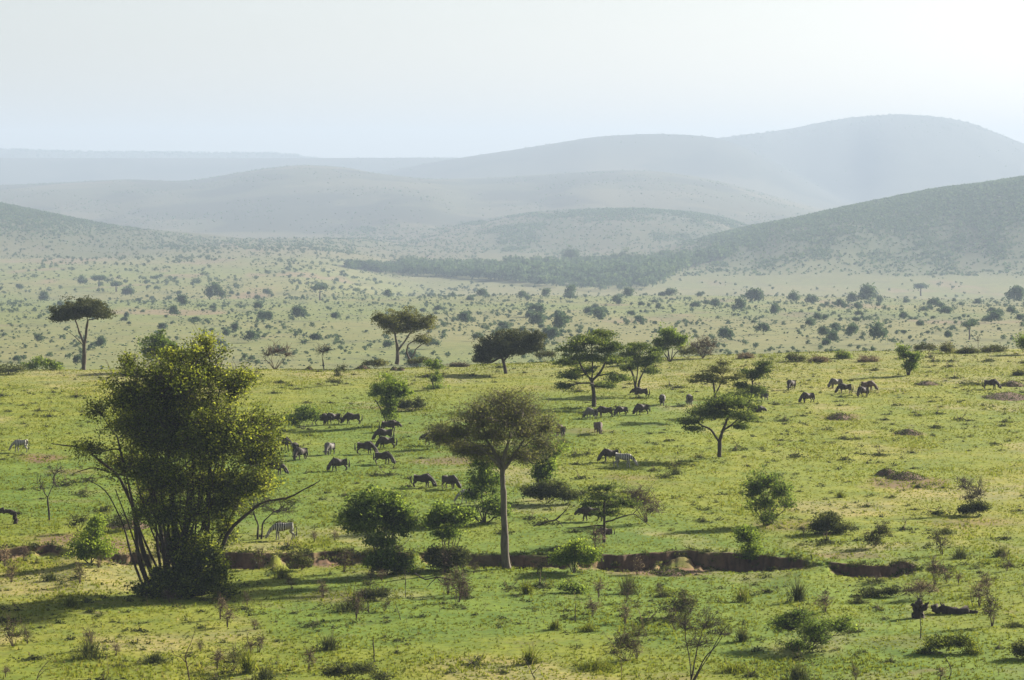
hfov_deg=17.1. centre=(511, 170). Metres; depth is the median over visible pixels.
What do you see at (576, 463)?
weed clump
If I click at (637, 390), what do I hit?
wildebeest
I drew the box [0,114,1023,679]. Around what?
ground
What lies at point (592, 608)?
dry shrublet
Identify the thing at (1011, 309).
valley bush
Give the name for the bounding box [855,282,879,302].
valley bush
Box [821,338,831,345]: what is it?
valley bush
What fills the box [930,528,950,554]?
dry shrublet
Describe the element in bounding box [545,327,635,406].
layered acacia
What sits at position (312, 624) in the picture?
weed clump
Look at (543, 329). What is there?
valley bush
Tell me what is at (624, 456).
zebra
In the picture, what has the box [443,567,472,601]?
dry shrublet
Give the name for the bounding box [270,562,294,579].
weed tussock
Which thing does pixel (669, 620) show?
weed clump
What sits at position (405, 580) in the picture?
dead stake
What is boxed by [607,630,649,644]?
weed clump
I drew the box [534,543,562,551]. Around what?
weed clump
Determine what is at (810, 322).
valley bush
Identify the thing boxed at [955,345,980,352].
scrub bush
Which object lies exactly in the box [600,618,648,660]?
weedy shrub
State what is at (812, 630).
tangled bush
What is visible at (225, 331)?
valley bush
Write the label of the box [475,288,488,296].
valley bush
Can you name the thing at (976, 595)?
dry shrublet
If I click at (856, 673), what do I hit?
dry shrublet
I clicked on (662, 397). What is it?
wildebeest
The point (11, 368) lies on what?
bush
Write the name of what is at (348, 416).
wildebeest
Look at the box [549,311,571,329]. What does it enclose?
valley bush
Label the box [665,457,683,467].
weed clump
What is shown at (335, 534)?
dry shrublet
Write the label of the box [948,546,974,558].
weed tussock
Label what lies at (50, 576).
weed tussock
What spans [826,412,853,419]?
earth mound
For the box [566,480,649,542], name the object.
layered acacia
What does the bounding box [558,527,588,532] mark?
weed clump
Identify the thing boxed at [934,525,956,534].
weed tussock
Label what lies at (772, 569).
weeds
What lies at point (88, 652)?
weed tussock
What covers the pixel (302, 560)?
brown bush
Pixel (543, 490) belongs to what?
dark bush
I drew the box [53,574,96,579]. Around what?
weed clump
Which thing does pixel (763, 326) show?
valley bush
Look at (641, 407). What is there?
wildebeest
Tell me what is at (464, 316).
valley bush
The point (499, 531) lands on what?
weed clump
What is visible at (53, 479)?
bare tree
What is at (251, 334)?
valley bush
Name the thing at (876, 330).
valley bush
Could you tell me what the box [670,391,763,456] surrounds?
layered acacia
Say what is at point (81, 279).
valley bush
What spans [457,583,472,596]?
weed tussock
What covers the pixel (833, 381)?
wildebeest
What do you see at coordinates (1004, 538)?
weed clump
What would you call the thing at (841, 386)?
wildebeest
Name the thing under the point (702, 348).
grey shrub
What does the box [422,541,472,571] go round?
dark bush
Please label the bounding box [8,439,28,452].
zebra
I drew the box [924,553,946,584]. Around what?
dry shrublet
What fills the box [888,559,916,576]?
earth mound
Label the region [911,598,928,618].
dead stump
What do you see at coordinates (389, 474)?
weed clump
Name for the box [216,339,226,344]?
valley bush
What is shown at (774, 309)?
valley bush
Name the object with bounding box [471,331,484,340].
valley bush
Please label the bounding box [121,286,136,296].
valley bush
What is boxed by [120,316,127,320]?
valley bush
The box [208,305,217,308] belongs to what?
valley bush
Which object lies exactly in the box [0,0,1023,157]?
sky
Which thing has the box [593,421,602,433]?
wildebeest
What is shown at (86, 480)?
weed clump
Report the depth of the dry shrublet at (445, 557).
244.24 m
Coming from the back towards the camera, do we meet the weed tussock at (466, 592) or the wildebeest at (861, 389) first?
the wildebeest at (861, 389)
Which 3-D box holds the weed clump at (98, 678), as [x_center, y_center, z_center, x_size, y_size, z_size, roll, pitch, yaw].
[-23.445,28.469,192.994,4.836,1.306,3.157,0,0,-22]
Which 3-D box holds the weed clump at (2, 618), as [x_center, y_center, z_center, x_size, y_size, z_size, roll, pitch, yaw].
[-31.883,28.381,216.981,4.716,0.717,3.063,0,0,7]
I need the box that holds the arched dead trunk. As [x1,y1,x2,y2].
[0,507,18,523]
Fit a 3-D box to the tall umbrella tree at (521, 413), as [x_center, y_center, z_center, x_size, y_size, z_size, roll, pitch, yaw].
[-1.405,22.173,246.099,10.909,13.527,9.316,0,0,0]
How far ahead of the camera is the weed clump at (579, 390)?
401.39 m
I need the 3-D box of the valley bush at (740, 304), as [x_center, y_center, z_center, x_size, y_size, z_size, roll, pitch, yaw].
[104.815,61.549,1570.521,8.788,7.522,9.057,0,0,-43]
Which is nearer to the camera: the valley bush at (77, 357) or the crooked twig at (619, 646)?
the crooked twig at (619, 646)
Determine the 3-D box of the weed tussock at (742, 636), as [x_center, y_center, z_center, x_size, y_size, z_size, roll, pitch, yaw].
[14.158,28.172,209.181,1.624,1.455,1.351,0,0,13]
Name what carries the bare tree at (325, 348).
on the ground at (838, 174)
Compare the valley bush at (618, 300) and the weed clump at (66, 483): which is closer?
the weed clump at (66, 483)
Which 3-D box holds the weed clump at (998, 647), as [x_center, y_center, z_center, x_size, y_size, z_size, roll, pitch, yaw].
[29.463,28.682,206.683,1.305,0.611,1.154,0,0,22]
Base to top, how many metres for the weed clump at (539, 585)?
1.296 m
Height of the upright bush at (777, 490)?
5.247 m
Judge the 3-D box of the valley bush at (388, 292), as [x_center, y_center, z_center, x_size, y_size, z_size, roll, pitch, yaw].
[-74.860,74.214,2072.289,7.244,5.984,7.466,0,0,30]
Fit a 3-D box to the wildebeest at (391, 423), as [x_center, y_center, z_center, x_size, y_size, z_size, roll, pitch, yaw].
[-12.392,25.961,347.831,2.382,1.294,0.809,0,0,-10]
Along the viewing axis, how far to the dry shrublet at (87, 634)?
205.54 m
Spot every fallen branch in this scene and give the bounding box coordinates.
[415,573,460,586]
[533,506,568,526]
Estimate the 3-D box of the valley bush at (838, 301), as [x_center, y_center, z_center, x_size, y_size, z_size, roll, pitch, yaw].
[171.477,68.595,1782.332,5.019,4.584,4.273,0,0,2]
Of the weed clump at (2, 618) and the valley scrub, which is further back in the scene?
the valley scrub
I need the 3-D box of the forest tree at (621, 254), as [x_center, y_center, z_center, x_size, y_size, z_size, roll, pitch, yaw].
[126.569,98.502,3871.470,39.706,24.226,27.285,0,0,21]
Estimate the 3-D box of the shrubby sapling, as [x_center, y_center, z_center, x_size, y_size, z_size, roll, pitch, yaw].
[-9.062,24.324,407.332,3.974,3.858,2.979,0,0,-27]
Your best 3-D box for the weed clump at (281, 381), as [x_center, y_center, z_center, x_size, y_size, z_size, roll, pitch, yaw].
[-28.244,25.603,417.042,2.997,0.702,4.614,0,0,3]
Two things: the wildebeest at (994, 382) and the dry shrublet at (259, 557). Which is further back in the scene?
the wildebeest at (994, 382)
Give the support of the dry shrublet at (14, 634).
on the ground at (838, 174)
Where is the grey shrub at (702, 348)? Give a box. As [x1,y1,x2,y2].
[688,334,719,357]
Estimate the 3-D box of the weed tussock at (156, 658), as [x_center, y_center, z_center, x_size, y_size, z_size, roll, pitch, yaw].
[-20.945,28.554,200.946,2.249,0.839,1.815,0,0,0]
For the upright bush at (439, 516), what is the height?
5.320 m
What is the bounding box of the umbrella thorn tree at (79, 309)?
[45,294,117,369]
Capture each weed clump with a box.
[0,615,50,624]
[6,651,55,661]
[37,412,64,416]
[44,472,82,487]
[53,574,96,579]
[65,391,91,397]
[69,482,101,495]
[71,470,96,482]
[78,668,127,679]
[89,502,113,512]
[108,662,133,668]
[198,667,229,679]
[235,601,256,609]
[264,516,298,524]
[267,535,311,550]
[270,378,292,383]
[293,618,330,630]
[359,573,385,585]
[362,470,386,477]
[374,464,404,475]
[394,538,418,550]
[410,368,433,376]
[458,650,496,667]
[462,594,484,599]
[487,525,516,534]
[494,667,513,674]
[495,576,520,590]
[509,518,569,524]
[514,570,555,590]
[517,509,544,520]
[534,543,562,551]
[552,608,588,612]
[558,385,595,392]
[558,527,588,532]
[563,447,588,456]
[563,460,590,464]
[569,487,591,494]
[570,468,594,478]
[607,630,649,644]
[629,394,650,398]
[629,604,665,624]
[649,471,681,480]
[655,610,697,620]
[663,385,702,388]
[663,434,682,441]
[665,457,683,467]
[692,517,716,522]
[723,441,747,450]
[733,661,763,678]
[748,582,778,593]
[765,415,799,421]
[784,645,822,661]
[786,448,813,457]
[802,527,850,544]
[832,449,852,460]
[843,620,876,633]
[849,575,891,585]
[850,499,881,507]
[864,447,901,456]
[869,654,908,663]
[870,603,889,610]
[892,520,918,530]
[903,480,930,488]
[917,500,956,515]
[924,425,950,428]
[949,409,967,420]
[955,379,983,385]
[977,357,996,362]
[989,559,1022,568]
[990,532,1015,540]
[990,638,1006,649]
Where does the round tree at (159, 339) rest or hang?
on the ground at (838, 174)
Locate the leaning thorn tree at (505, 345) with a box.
[471,328,548,373]
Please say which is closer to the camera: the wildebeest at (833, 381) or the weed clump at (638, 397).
the weed clump at (638, 397)
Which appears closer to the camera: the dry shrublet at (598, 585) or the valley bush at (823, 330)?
the dry shrublet at (598, 585)
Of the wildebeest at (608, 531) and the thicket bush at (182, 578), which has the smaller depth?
the thicket bush at (182, 578)
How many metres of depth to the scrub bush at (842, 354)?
453.77 m
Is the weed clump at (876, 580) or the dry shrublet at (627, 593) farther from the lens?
the weed clump at (876, 580)
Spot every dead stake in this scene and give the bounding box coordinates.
[373,638,374,661]
[404,562,408,596]
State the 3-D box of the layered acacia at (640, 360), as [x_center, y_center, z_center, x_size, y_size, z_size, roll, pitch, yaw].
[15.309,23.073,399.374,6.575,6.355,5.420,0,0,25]
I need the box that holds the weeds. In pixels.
[0,349,1023,679]
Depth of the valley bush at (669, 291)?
2203.29 m
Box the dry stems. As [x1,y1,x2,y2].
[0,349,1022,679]
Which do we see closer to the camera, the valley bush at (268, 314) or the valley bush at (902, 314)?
the valley bush at (268, 314)
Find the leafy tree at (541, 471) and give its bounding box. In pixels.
[519,435,573,499]
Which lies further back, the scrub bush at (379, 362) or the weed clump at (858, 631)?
the scrub bush at (379, 362)
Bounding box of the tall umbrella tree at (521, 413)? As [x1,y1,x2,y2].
[416,384,566,569]
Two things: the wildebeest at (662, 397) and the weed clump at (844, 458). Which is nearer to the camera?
the weed clump at (844, 458)
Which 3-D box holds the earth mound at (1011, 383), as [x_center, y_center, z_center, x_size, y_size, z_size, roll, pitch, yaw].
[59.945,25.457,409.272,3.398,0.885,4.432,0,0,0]
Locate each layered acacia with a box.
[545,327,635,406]
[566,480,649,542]
[613,341,666,393]
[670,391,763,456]
[683,358,749,419]
[728,359,774,409]
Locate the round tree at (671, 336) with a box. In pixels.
[650,322,692,361]
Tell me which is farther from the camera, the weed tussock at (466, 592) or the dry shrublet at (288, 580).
the dry shrublet at (288, 580)
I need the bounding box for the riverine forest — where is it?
[343,241,741,290]
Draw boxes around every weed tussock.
[35,568,62,581]
[59,593,82,607]
[68,634,114,661]
[137,650,172,664]
[223,635,270,673]
[250,662,278,679]
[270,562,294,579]
[314,631,343,650]
[321,596,383,614]
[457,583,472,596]
[516,578,534,594]
[519,645,545,664]
[547,617,563,629]
[577,621,599,631]
[611,572,642,593]
[654,590,670,597]
[667,463,684,474]
[713,660,754,674]
[731,581,752,602]
[731,624,750,641]
[780,657,819,679]
[782,575,813,601]
[834,490,845,497]
[847,594,871,603]
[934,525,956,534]
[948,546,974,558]
[990,541,1012,556]
[1002,621,1023,628]
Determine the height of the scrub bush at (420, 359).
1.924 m
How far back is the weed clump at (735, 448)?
328.59 m
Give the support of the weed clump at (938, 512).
on the ground at (838, 174)
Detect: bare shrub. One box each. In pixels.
[260,340,296,368]
[619,479,666,521]
[671,600,734,679]
[949,473,990,513]
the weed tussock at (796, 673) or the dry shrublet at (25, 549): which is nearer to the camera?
the weed tussock at (796, 673)
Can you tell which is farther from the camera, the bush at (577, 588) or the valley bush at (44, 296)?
the valley bush at (44, 296)
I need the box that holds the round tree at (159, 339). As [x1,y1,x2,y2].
[134,329,178,367]
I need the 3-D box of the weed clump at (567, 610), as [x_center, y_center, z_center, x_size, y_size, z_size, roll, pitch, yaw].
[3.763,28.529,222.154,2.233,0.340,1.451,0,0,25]
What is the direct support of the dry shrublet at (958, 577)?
on the ground at (838, 174)
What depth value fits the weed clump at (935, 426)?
356.44 m
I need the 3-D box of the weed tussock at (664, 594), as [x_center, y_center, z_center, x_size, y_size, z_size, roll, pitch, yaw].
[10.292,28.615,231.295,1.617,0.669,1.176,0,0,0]
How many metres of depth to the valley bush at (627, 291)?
2113.74 m
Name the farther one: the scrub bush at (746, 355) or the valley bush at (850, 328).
the valley bush at (850, 328)
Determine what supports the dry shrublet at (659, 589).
on the ground at (838, 174)
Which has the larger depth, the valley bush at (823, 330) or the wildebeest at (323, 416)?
the valley bush at (823, 330)
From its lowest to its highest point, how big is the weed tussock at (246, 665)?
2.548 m
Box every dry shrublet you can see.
[0,543,13,566]
[0,611,30,646]
[0,664,10,677]
[3,560,18,581]
[18,626,33,643]
[20,543,30,559]
[69,558,88,583]
[79,624,95,642]
[108,641,121,655]
[194,637,203,650]
[209,647,226,668]
[211,593,230,617]
[217,640,241,669]
[218,604,235,626]
[240,591,253,605]
[242,638,259,653]
[248,541,269,569]
[250,616,258,629]
[255,630,266,651]
[283,573,299,588]
[301,646,319,669]
[308,528,320,541]
[312,578,327,597]
[329,529,339,539]
[333,544,353,572]
[347,583,368,618]
[366,568,377,578]
[376,569,386,580]
[378,600,392,610]
[435,569,454,594]
[439,550,454,571]
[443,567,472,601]
[447,560,471,589]
[469,560,479,572]
[530,561,543,573]
[536,556,547,571]
[581,597,604,616]
[584,522,607,548]
[589,576,607,597]
[617,581,633,602]
[618,601,634,622]
[625,640,644,658]
[630,553,647,574]
[653,580,663,592]
[662,603,683,629]
[812,589,834,611]
[847,660,859,679]
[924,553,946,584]
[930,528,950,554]
[933,663,947,679]
[941,567,954,582]
[953,573,963,582]
[967,577,991,606]
[975,571,995,591]
[975,583,1002,626]
[1000,559,1011,569]
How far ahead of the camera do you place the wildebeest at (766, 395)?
389.35 m
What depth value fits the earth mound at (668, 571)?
245.90 m
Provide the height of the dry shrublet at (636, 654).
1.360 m
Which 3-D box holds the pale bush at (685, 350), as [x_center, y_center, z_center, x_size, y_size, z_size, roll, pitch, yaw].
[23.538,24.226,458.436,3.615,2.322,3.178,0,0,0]
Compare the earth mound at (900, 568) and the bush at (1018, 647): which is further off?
the earth mound at (900, 568)
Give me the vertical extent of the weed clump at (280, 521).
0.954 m
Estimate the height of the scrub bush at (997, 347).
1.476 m
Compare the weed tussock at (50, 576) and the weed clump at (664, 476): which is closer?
the weed tussock at (50, 576)
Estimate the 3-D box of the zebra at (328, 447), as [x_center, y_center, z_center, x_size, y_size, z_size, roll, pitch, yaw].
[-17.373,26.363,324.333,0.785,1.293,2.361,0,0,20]
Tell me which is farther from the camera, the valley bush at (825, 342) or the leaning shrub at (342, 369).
the valley bush at (825, 342)
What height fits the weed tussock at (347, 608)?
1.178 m
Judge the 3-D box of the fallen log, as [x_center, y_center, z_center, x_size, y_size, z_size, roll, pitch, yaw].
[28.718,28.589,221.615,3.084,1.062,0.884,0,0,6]
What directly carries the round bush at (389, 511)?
on the ground at (838, 174)
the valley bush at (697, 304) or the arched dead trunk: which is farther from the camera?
the valley bush at (697, 304)
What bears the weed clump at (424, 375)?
on the ground at (838, 174)
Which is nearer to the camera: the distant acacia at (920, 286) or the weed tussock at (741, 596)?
the weed tussock at (741, 596)
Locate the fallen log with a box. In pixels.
[930,603,977,613]
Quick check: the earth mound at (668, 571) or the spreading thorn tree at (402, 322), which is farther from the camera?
the spreading thorn tree at (402, 322)
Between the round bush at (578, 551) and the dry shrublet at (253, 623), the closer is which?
the dry shrublet at (253, 623)
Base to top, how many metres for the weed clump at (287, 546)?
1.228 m
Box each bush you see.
[0,362,27,373]
[14,284,23,289]
[20,354,64,369]
[34,333,42,341]
[36,290,49,301]
[62,512,121,562]
[72,354,81,364]
[76,274,89,285]
[95,335,107,346]
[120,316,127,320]
[120,529,246,599]
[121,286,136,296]
[156,322,168,329]
[167,304,179,315]
[175,293,187,305]
[190,316,202,321]
[202,278,230,301]
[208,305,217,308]
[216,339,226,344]
[222,328,230,335]
[228,322,241,330]
[242,329,260,341]
[250,300,263,309]
[257,310,264,318]
[259,310,274,319]
[260,288,272,295]
[281,402,322,428]
[284,548,314,569]
[290,304,307,318]
[308,333,322,340]
[315,655,396,679]
[328,310,340,318]
[331,484,426,549]
[354,585,395,600]
[360,358,391,368]
[361,545,420,574]
[382,339,394,347]
[383,289,393,297]
[396,396,427,409]
[403,349,419,358]
[404,355,424,366]
[406,356,435,366]
[417,498,479,547]
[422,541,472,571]
[424,420,452,448]
[426,336,441,347]
[433,304,444,311]
[446,361,472,366]
[454,308,472,323]
[456,455,514,522]
[466,296,473,300]
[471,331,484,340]
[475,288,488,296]
[493,320,511,330]
[513,476,581,502]
[517,291,527,297]
[522,303,547,312]
[524,311,532,317]
[526,310,546,326]
[534,349,557,361]
[541,288,551,296]
[541,325,555,340]
[544,324,562,338]
[545,534,603,572]
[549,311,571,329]
[555,578,590,593]
[563,284,577,294]
[575,657,624,671]
[582,306,592,313]
[588,306,606,321]
[612,294,619,301]
[614,298,624,303]
[620,286,636,296]
[625,310,636,315]
[633,314,646,324]
[636,301,645,305]
[655,303,661,309]
[656,584,703,615]
[664,287,677,297]
[673,344,696,357]
[689,300,701,307]
[709,297,721,307]
[716,325,734,339]
[729,296,750,311]
[730,523,766,563]
[736,352,756,358]
[738,460,799,525]
[743,287,765,301]
[752,322,773,332]
[762,603,861,651]
[768,303,780,314]
[784,351,808,361]
[787,290,800,301]
[803,316,815,327]
[804,294,819,303]
[804,509,858,533]
[806,354,831,361]
[812,312,821,319]
[817,324,829,336]
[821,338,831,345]
[825,329,839,341]
[830,322,842,327]
[834,349,854,358]
[836,298,843,304]
[843,322,859,336]
[845,291,858,302]
[853,302,861,309]
[853,309,864,315]
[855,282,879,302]
[857,354,880,362]
[857,584,905,597]
[859,520,892,547]
[866,318,891,340]
[874,294,883,302]
[894,342,924,374]
[899,310,907,318]
[911,341,936,350]
[914,633,988,655]
[915,320,924,325]
[926,297,940,306]
[935,302,945,306]
[937,340,956,352]
[938,306,954,313]
[943,330,953,337]
[954,497,992,514]
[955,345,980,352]
[971,298,982,304]
[978,343,1008,351]
[983,309,1005,321]
[1004,285,1023,301]
[1004,638,1023,658]
[1006,305,1017,312]
[1010,368,1023,375]
[1011,332,1023,351]
[1013,313,1023,321]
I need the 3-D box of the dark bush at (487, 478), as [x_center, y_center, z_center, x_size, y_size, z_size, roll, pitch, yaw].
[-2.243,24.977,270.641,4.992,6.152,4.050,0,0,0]
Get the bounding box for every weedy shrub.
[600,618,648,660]
[900,576,941,598]
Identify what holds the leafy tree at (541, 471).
on the ground at (838, 174)
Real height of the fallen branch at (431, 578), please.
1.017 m
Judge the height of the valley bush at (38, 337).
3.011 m
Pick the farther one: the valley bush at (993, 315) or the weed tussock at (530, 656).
the valley bush at (993, 315)
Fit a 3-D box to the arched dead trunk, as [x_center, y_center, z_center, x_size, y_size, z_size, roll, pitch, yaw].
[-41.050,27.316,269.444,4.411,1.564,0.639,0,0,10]
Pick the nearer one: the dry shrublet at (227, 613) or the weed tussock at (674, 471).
the dry shrublet at (227, 613)
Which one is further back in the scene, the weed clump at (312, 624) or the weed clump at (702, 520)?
the weed clump at (702, 520)
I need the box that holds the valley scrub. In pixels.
[0,210,1023,369]
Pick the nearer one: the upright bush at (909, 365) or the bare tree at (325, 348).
the upright bush at (909, 365)
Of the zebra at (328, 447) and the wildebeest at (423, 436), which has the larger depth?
the wildebeest at (423, 436)
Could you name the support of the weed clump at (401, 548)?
on the ground at (838, 174)
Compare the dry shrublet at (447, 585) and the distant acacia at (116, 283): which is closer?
the dry shrublet at (447, 585)
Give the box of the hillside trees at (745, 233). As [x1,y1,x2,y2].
[0,113,1023,276]
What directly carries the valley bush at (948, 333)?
on the ground at (838, 174)
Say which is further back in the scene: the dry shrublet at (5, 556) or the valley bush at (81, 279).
the valley bush at (81, 279)
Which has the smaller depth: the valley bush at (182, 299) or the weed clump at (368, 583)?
the weed clump at (368, 583)
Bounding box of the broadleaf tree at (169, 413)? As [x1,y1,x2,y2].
[52,324,319,596]
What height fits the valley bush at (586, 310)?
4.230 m
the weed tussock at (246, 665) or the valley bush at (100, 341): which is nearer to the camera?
the weed tussock at (246, 665)
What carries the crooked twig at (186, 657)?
on the ground at (838, 174)
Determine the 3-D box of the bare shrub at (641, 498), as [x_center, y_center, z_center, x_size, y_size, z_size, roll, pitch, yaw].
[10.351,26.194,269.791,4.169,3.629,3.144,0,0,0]
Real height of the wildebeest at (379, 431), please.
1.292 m
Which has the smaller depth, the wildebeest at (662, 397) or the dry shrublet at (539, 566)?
the dry shrublet at (539, 566)
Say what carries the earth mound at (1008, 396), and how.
on the ground at (838, 174)
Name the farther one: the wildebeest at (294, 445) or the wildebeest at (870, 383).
the wildebeest at (870, 383)
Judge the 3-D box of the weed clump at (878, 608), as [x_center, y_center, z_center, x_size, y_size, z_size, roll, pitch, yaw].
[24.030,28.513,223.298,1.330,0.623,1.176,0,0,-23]
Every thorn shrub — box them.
[64,508,90,532]
[102,504,145,530]
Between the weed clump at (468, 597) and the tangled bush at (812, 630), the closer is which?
the tangled bush at (812, 630)
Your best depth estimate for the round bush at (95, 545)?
246.48 m
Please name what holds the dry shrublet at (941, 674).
on the ground at (838, 174)
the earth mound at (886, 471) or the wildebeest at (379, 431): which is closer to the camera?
the earth mound at (886, 471)
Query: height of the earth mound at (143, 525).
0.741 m
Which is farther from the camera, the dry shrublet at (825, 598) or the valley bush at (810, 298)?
the valley bush at (810, 298)
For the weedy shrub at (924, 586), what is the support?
on the ground at (838, 174)
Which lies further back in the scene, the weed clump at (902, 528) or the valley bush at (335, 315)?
the valley bush at (335, 315)
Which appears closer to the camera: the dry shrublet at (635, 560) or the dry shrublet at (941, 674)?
the dry shrublet at (941, 674)
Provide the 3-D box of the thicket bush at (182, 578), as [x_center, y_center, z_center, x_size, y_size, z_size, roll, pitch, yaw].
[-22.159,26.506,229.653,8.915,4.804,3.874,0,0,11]
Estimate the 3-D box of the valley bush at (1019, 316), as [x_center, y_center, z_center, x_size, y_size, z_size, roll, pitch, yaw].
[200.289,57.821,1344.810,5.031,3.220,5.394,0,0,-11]
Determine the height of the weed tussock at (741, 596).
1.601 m
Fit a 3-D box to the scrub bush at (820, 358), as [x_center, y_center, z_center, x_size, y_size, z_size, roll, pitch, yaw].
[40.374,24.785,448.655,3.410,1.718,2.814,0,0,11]
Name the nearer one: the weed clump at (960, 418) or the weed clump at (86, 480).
the weed clump at (86, 480)
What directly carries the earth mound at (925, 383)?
on the ground at (838, 174)
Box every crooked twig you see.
[171,629,195,679]
[602,609,628,677]
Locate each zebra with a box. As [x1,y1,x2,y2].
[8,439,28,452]
[265,522,296,539]
[455,489,479,502]
[613,453,637,466]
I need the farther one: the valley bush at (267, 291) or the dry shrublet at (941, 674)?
the valley bush at (267, 291)
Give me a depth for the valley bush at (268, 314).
1368.72 m
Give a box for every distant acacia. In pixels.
[90,274,107,286]
[110,281,122,291]
[305,283,330,299]
[913,282,929,295]
[960,319,978,339]
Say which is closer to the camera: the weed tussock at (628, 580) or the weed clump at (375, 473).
the weed tussock at (628, 580)
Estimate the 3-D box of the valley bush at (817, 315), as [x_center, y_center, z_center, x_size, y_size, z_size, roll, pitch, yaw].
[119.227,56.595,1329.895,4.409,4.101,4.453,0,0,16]
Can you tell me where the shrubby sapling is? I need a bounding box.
[423,359,450,389]
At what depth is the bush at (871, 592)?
231.16 m
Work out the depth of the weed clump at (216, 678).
194.28 m
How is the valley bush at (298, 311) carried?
on the ground at (838, 174)
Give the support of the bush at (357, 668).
on the ground at (838, 174)
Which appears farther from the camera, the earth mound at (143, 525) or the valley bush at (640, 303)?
the valley bush at (640, 303)
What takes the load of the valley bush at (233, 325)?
on the ground at (838, 174)
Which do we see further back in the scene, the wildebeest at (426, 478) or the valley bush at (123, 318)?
the valley bush at (123, 318)
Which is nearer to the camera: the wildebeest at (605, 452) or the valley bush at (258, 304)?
the wildebeest at (605, 452)
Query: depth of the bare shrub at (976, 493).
277.16 m
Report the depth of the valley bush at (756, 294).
1864.78 m
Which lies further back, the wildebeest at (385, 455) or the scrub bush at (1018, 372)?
the scrub bush at (1018, 372)
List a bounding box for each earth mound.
[106,519,148,529]
[354,364,369,368]
[650,566,690,576]
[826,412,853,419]
[876,467,897,476]
[885,470,926,480]
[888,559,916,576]
[894,428,922,435]
[914,380,938,385]
[981,391,1023,400]
[1000,380,1023,386]
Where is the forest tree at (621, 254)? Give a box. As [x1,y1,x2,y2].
[610,247,633,257]
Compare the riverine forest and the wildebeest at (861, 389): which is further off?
the riverine forest
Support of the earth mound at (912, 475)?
on the ground at (838, 174)
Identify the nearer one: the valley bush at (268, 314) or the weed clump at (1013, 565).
the weed clump at (1013, 565)
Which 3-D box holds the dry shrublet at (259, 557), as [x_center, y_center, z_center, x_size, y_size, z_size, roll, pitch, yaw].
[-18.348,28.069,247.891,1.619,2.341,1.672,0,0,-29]
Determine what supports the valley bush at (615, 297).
on the ground at (838, 174)
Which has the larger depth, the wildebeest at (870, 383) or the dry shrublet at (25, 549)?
the wildebeest at (870, 383)
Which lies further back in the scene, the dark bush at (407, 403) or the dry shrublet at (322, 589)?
the dark bush at (407, 403)
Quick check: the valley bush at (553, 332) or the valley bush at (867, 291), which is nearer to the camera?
the valley bush at (553, 332)
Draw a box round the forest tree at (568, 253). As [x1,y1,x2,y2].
[557,245,580,258]
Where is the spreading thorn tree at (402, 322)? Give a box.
[370,306,437,364]
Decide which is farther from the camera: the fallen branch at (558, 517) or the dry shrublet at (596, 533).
the fallen branch at (558, 517)
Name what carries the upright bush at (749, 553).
on the ground at (838, 174)
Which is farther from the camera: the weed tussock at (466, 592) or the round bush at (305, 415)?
the round bush at (305, 415)
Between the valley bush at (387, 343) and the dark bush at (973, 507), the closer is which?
the dark bush at (973, 507)
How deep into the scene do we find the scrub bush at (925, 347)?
476.98 m
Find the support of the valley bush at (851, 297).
on the ground at (838, 174)
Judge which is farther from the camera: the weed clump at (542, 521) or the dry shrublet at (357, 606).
the weed clump at (542, 521)
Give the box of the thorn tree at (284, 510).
[236,491,304,538]
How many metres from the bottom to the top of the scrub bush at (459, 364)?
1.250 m
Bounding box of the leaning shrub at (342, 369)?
[322,362,348,385]
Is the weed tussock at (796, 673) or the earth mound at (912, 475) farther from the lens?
the earth mound at (912, 475)
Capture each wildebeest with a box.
[266,462,288,473]
[275,437,291,448]
[291,442,298,455]
[292,447,307,459]
[311,412,332,424]
[323,412,341,423]
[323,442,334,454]
[326,457,349,470]
[340,412,362,423]
[354,441,377,453]
[372,427,394,439]
[373,451,395,463]
[375,436,396,448]
[379,419,401,430]
[410,473,436,486]
[419,433,437,444]
[441,474,461,488]
[555,424,565,436]
[574,506,602,520]
[582,407,597,418]
[593,405,614,416]
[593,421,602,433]
[597,448,620,460]
[597,527,614,534]
[613,406,627,414]
[629,387,649,397]
[632,403,650,414]
[659,394,665,405]
[685,394,692,405]
[750,406,766,411]
[759,391,768,399]
[786,380,795,389]
[798,392,814,402]
[827,378,842,387]
[834,383,853,392]
[855,386,868,396]
[859,380,877,390]
[982,379,1001,388]
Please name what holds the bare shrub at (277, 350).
on the ground at (838, 174)
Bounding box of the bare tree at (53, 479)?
[31,463,69,519]
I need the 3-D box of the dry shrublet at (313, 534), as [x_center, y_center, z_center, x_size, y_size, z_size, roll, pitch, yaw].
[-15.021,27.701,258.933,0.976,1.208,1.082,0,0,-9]
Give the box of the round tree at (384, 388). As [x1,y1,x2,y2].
[366,372,414,420]
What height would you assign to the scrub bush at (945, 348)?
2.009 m
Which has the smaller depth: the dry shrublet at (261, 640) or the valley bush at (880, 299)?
the dry shrublet at (261, 640)
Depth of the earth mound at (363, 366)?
449.18 m
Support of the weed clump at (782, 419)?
on the ground at (838, 174)
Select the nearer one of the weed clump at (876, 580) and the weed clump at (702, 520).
the weed clump at (876, 580)
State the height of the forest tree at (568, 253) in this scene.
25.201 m
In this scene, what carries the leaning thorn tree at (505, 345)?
on the ground at (838, 174)
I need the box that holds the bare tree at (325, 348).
[315,343,334,368]
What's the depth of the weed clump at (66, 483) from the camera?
296.39 m
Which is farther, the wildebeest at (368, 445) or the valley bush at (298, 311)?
the valley bush at (298, 311)
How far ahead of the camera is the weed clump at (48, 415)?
368.79 m
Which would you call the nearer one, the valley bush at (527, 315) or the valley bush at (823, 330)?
the valley bush at (823, 330)
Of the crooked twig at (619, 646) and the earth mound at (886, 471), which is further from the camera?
the earth mound at (886, 471)

